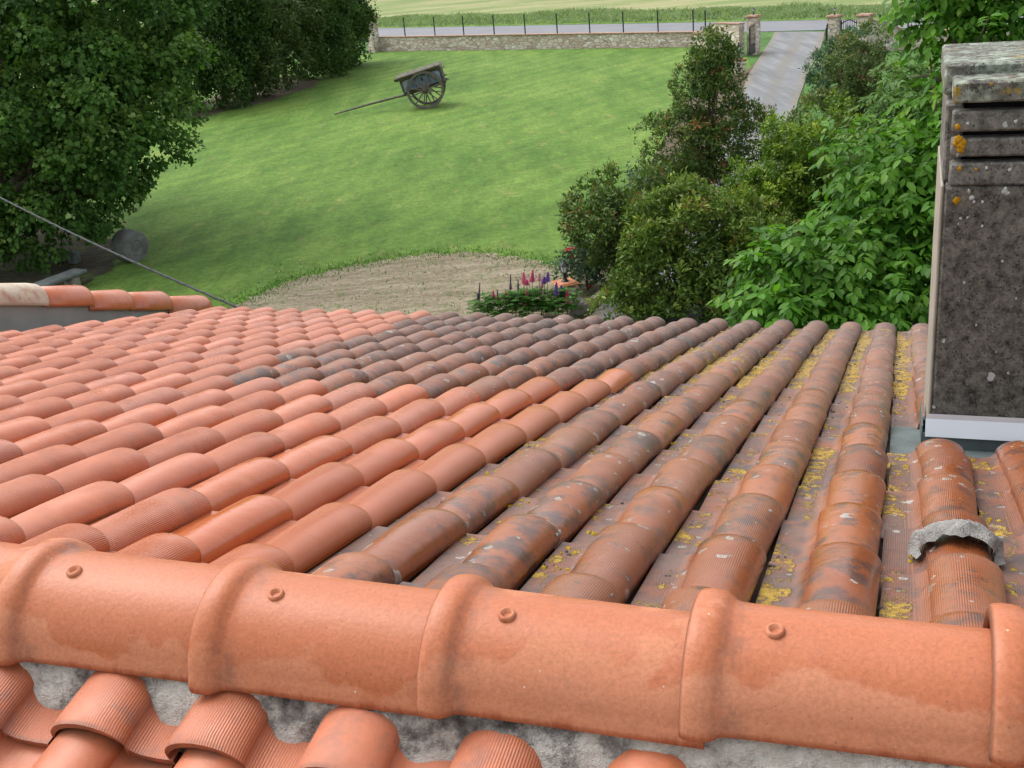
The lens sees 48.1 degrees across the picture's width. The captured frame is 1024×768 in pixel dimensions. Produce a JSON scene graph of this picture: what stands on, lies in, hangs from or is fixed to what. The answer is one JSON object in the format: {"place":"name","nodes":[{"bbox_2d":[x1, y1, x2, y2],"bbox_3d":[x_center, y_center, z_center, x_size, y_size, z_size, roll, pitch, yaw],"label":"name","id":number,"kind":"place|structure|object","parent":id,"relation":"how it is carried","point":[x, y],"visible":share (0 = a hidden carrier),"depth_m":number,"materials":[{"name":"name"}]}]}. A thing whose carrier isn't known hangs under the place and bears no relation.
{"place":"outdoors","nodes":[
{"label":"outdoors","id":0,"kind":"place"},
{"bbox_2d":[0,228,115,285],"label":"bare soil","id":1,"kind":"structure","parent":0,"point":[96,260],"depth_m":26.67,"materials":[{"name":"soil"}]},
{"bbox_2d":[32,268,86,285],"bbox_3d":[-9.751,-2.041,24.304,0.420,0.350,1.679,7,25,28],"label":"stone bench","id":2,"kind":"object","parent":1,"relation":"on","point":[70,277],"visible":0.38,"depth_m":24.51,"materials":[{"name":"grey stone"}]},
{"bbox_2d":[0,0,219,276],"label":"broadleaf tree","id":3,"kind":"object","parent":1,"relation":"on","point":[72,115],"visible":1,"depth_m":25.28,"materials":[{"name":"green plant"}]},
{"bbox_2d":[49,250,67,263],"bbox_3d":[-10.647,-2.999,26.983,0.436,0.289,0.300,-17,25,-26],"label":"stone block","id":4,"kind":"object","parent":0,"point":[66,259],"depth_m":26.90,"materials":[{"name":"grey stone"}]},
{"bbox_2d":[67,250,80,263],"bbox_3d":[-10.210,-2.953,26.715,0.239,0.313,0.240,1,23,16],"label":"stone block","id":5,"kind":"object","parent":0,"point":[74,257],"depth_m":26.63,"materials":[{"name":"grey stone"}]},
{"bbox_2d":[181,78,320,117],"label":"hedge bed","id":6,"kind":"object","parent":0,"point":[304,84],"visible":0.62,"depth_m":53.51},
{"bbox_2d":[130,1,251,119],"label":"hedge tree","id":7,"kind":"object","parent":6,"relation":"on","point":[214,35],"visible":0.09,"depth_m":49.05,"materials":[{"name":"green plant"}]},
{"bbox_2d":[179,0,281,112],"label":"hedge tree","id":8,"kind":"object","parent":6,"relation":"on","point":[225,64],"visible":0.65,"depth_m":49.59,"materials":[{"name":"green plant"}]},
{"bbox_2d":[210,0,303,102],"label":"hedge tree","id":9,"kind":"object","parent":6,"relation":"on","point":[268,67],"visible":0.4,"depth_m":51.56,"materials":[{"name":"green plant"}]},
{"bbox_2d":[263,0,328,90],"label":"hedge tree","id":10,"kind":"object","parent":6,"relation":"on","point":[297,44],"visible":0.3,"depth_m":54.81,"materials":[{"name":"green plant"}]},
{"bbox_2d":[280,0,363,80],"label":"hedge tree","id":11,"kind":"object","parent":6,"relation":"on","point":[335,17],"visible":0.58,"depth_m":57.66,"materials":[{"name":"green plant"}]},
{"bbox_2d":[19,47,750,307],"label":"lawn","id":12,"kind":"structure","parent":0,"point":[495,149],"depth_m":34.55,"materials":[{"name":"green plant"}]},
{"bbox_2d":[0,283,212,331],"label":"gable wall","id":13,"kind":"structure","parent":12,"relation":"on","point":[26,306],"depth_m":7.81,"materials":[{"name":"tile"}]},
{"bbox_2d":[111,229,148,261],"bbox_3d":[-8.808,-3.189,26.432,0.497,0.758,0.751,10,26,34],"label":"stone roller","id":14,"kind":"object","parent":12,"relation":"on","point":[131,244],"visible":0.97,"depth_m":26.23,"materials":[{"name":"grey stone"}]},
{"bbox_2d":[316,0,380,69],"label":"hedge tree","id":15,"kind":"object","parent":12,"relation":"on","point":[363,16],"visible":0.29,"depth_m":61.35,"materials":[{"name":"green plant"}]},
{"bbox_2d":[334,61,448,114],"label":"farm cart","id":16,"kind":"object","parent":12,"relation":"on","point":[424,80],"visible":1,"depth_m":45.04,"materials":[{"name":"grey wood"}]},
{"bbox_2d":[733,58,745,74],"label":"lamp pillar","id":17,"kind":"structure","parent":12,"relation":"on","point":[742,63],"depth_m":46.59,"materials":[{"name":"stone"}]},
{"bbox_2d":[229,251,579,319],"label":"bare soil","id":18,"kind":"structure","parent":0,"point":[353,284],"depth_m":22.81,"materials":[{"name":"beige gravel"}]},
{"bbox_2d":[256,259,551,313],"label":"pebbles","id":19,"kind":"object","parent":18,"relation":"on","point":[389,291],"visible":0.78,"depth_m":22.86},
{"bbox_2d":[220,244,608,317],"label":"grass tufts","id":20,"kind":"object","parent":18,"relation":"on","point":[373,260],"visible":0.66,"depth_m":23.96,"materials":[{"name":"green plant"}]},
{"bbox_2d":[466,282,509,316],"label":"lupin plant","id":21,"kind":"object","parent":18,"relation":"on","point":[489,307],"visible":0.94,"depth_m":20.04,"materials":[{"name":"green plant"}]},
{"bbox_2d":[492,274,534,316],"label":"lupin plant","id":22,"kind":"object","parent":18,"relation":"on","point":[510,293],"visible":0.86,"depth_m":20.00,"materials":[{"name":"green plant"}]},
{"bbox_2d":[505,270,547,317],"bbox_3d":[0.219,-1.600,20.058,0.862,0.857,0.740,-5,22,0],"label":"lupin plant","id":23,"kind":"object","parent":18,"relation":"on","point":[525,290],"visible":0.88,"depth_m":19.96,"materials":[{"name":"green plant"}]},
{"bbox_2d":[519,272,559,315],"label":"lupin plant","id":24,"kind":"object","parent":18,"relation":"on","point":[543,281],"visible":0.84,"depth_m":19.98,"materials":[{"name":"green plant"}]},
{"bbox_2d":[539,282,584,316],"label":"lupin plant","id":25,"kind":"object","parent":18,"relation":"on","point":[561,292],"visible":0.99,"depth_m":19.95,"materials":[{"name":"green plant"}]},
{"bbox_2d":[551,277,579,310],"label":"lamp pillar","id":26,"kind":"structure","parent":18,"relation":"on","point":[572,283],"depth_m":20.41,"materials":[{"name":"stone"}]},
{"bbox_2d":[559,260,568,281],"bbox_3d":[0.931,-2.020,20.403,0.181,0.400,0.157,-5,22,0],"label":"lantern","id":27,"kind":"object","parent":26,"relation":"on","point":[563,265],"visible":1,"depth_m":20.37,"materials":[{"name":"black metal"}]},
{"bbox_2d":[36,0,903,22],"bbox_3d":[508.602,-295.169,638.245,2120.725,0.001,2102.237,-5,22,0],"label":"field","id":28,"kind":"structure","parent":0,"point":[388,8],"depth_m":93.61,"materials":[{"name":"green plant"}]},
{"bbox_2d":[19,28,948,324],"bbox_3d":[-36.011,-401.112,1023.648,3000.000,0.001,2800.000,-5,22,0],"label":"ground","id":29,"kind":"structure","parent":0,"point":[765,40],"depth_m":46.00,"materials":[{"name":"green plant"}]},
{"bbox_2d":[367,17,380,52],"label":"corner pillar","id":30,"kind":"structure","parent":29,"relation":"on","point":[374,44],"depth_m":68.76,"materials":[{"name":"stone"}]},
{"bbox_2d":[0,40,1023,767],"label":"house","id":31,"kind":"structure","parent":29,"relation":"on","point":[282,538],"depth_m":2.38,"materials":[{"name":"tile"}]},
{"bbox_2d":[0,197,238,307],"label":"overhead cable","id":32,"kind":"object","parent":31,"relation":"attached to","point":[155,271],"visible":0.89,"depth_m":10.61,"materials":[{"name":"black rubber"}]},
{"bbox_2d":[379,31,693,51],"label":"boundary wall","id":33,"kind":"structure","parent":29,"relation":"on","point":[652,39],"depth_m":62.71,"materials":[{"name":"stone"}]},
{"bbox_2d":[657,10,658,31],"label":"fence post","id":34,"kind":"object","parent":33,"relation":"on","point":[657,22],"visible":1,"depth_m":58.38,"materials":[{"name":"metal"}]},
{"bbox_2d":[692,9,693,30],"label":"fence post","id":35,"kind":"object","parent":33,"relation":"on","point":[693,18],"visible":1,"depth_m":57.17,"materials":[{"name":"metal"}]},
{"bbox_2d":[693,22,744,55],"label":"gate wall","id":36,"kind":"structure","parent":29,"relation":"on","point":[738,29],"depth_m":52.39,"materials":[{"name":"stone"}]},
{"bbox_2d":[745,14,761,54],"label":"gate pillar","id":37,"kind":"structure","parent":29,"relation":"on","point":[752,19],"depth_m":52.36,"materials":[{"name":"stone"}]},
{"bbox_2d":[749,23,754,54],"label":"drive gate","id":38,"kind":"structure","parent":37,"relation":"attached to","point":[751,48],"depth_m":51.87,"materials":[{"name":"black metal"}]},
{"bbox_2d":[825,14,842,43],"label":"gate pillar","id":39,"kind":"structure","parent":29,"relation":"on","point":[834,22],"depth_m":49.88,"materials":[{"name":"stone"}]},
{"bbox_2d":[825,23,827,50],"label":"drive gate","id":40,"kind":"structure","parent":39,"relation":"attached to","point":[826,33],"depth_m":49.27,"materials":[{"name":"black metal"}]},
{"bbox_2d":[840,17,856,50],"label":"side gate","id":41,"kind":"structure","parent":39,"relation":"attached to","point":[845,25],"depth_m":49.88,"materials":[{"name":"black metal"}]},
{"bbox_2d":[797,24,873,91],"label":"garden shrub","id":42,"kind":"object","parent":29,"relation":"on","point":[817,67],"visible":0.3,"depth_m":40.46,"materials":[{"name":"green plant"}]},
{"bbox_2d":[780,17,907,154],"bbox_3d":[8.867,-7.730,30.313,3.778,3.642,2.374,-21,27,-34],"label":"garden shrub","id":43,"kind":"object","parent":29,"relation":"on","point":[851,82],"visible":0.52,"depth_m":30.15,"materials":[{"name":"green plant"}]},
{"bbox_2d":[706,0,1023,336],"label":"walnut tree","id":44,"kind":"object","parent":29,"relation":"on","point":[889,290],"visible":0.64,"depth_m":10.88,"materials":[{"name":"green plant"}]},
{"bbox_2d":[855,13,874,52],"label":"gate pillar","id":45,"kind":"structure","parent":29,"relation":"on","point":[862,16],"depth_m":49.55,"materials":[{"name":"stone"}]},
{"bbox_2d":[817,35,941,206],"bbox_3d":[7.078,-3.605,19.172,4.135,4.465,3.033,-5,22,0],"label":"walnut tree","id":46,"kind":"object","parent":29,"relation":"on","point":[903,92],"visible":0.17,"depth_m":18.82,"materials":[{"name":"green plant"}]},
{"bbox_2d":[872,20,1021,50],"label":"side wall","id":47,"kind":"structure","parent":29,"relation":"on","point":[891,42],"depth_m":49.77,"materials":[{"name":"stone"}]},
{"bbox_2d":[141,0,1015,27],"bbox_3d":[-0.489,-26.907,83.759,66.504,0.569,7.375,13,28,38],"label":"verge grass","id":48,"kind":"structure","parent":0,"point":[792,10],"depth_m":75.90,"materials":[{"name":"green plant"}]},
{"bbox_2d":[568,64,775,318],"bbox_3d":[5.824,-7.585,35.046,4.314,0.001,39.862,0,22,12],"label":"flower bed","id":49,"kind":"object","parent":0,"point":[593,288],"visible":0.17,"depth_m":33.51,"materials":[{"name":"soil"}]},
{"bbox_2d":[547,236,614,295],"bbox_3d":[1.404,-2.132,21.348,1.460,1.341,1.239,-23,28,-37],"label":"rose bush","id":50,"kind":"object","parent":49,"relation":"on","point":[581,267],"visible":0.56,"depth_m":21.15,"materials":[{"name":"green plant"}]},
{"bbox_2d":[568,296,593,315],"bbox_3d":[1.219,-1.374,20.387,0.485,0.328,0.471,-5,22,0],"label":"rock","id":51,"kind":"object","parent":49,"relation":"on","point":[577,312],"visible":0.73,"depth_m":20.23,"materials":[{"name":"grey stone"}]},
{"bbox_2d":[591,291,607,299],"bbox_3d":[1.609,-1.623,21.010,0.354,0.204,0.312,-5,22,0],"label":"rock","id":52,"kind":"object","parent":49,"relation":"on","point":[593,296],"visible":0.23,"depth_m":20.92,"materials":[{"name":"grey stone"}]},
{"bbox_2d":[553,157,676,296],"bbox_3d":[2.056,-2.726,20.549,2.593,2.673,1.800,-14,24,-21],"label":"garden shrub","id":53,"kind":"object","parent":49,"relation":"on","point":[606,203],"visible":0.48,"depth_m":20.24,"materials":[{"name":"green plant"}]},
{"bbox_2d":[621,124,681,193],"bbox_3d":[3.309,-5.097,27.239,1.522,2.039,1.297,-5,22,0],"label":"rose bush","id":54,"kind":"object","parent":49,"relation":"on","point":[629,176],"visible":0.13,"depth_m":27.19,"materials":[{"name":"green plant"}]},
{"bbox_2d":[584,167,802,323],"bbox_3d":[2.960,-2.140,19.138,3.097,2.659,3.056,9,26,31],"label":"garden shrub","id":55,"kind":"object","parent":49,"relation":"on","point":[693,204],"visible":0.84,"depth_m":18.98,"materials":[{"name":"green plant"}]},
{"bbox_2d":[628,23,779,200],"bbox_3d":[4.375,-5.864,25.783,3.557,4.361,2.225,-5,22,0],"label":"garden shrub","id":56,"kind":"object","parent":49,"relation":"on","point":[699,120],"visible":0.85,"depth_m":25.50,"materials":[{"name":"green plant"}]},
{"bbox_2d":[711,86,868,258],"bbox_3d":[5.687,-4.046,22.432,3.791,3.258,2.629,-5,22,0],"label":"garden shrub","id":57,"kind":"object","parent":49,"relation":"on","point":[796,193],"visible":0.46,"depth_m":22.34,"materials":[{"name":"green plant"}]},
{"bbox_2d":[378,16,1022,36],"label":"road","id":58,"kind":"structure","parent":0,"point":[794,25],"depth_m":71.46,"materials":[{"name":"grey asphalt"}]},
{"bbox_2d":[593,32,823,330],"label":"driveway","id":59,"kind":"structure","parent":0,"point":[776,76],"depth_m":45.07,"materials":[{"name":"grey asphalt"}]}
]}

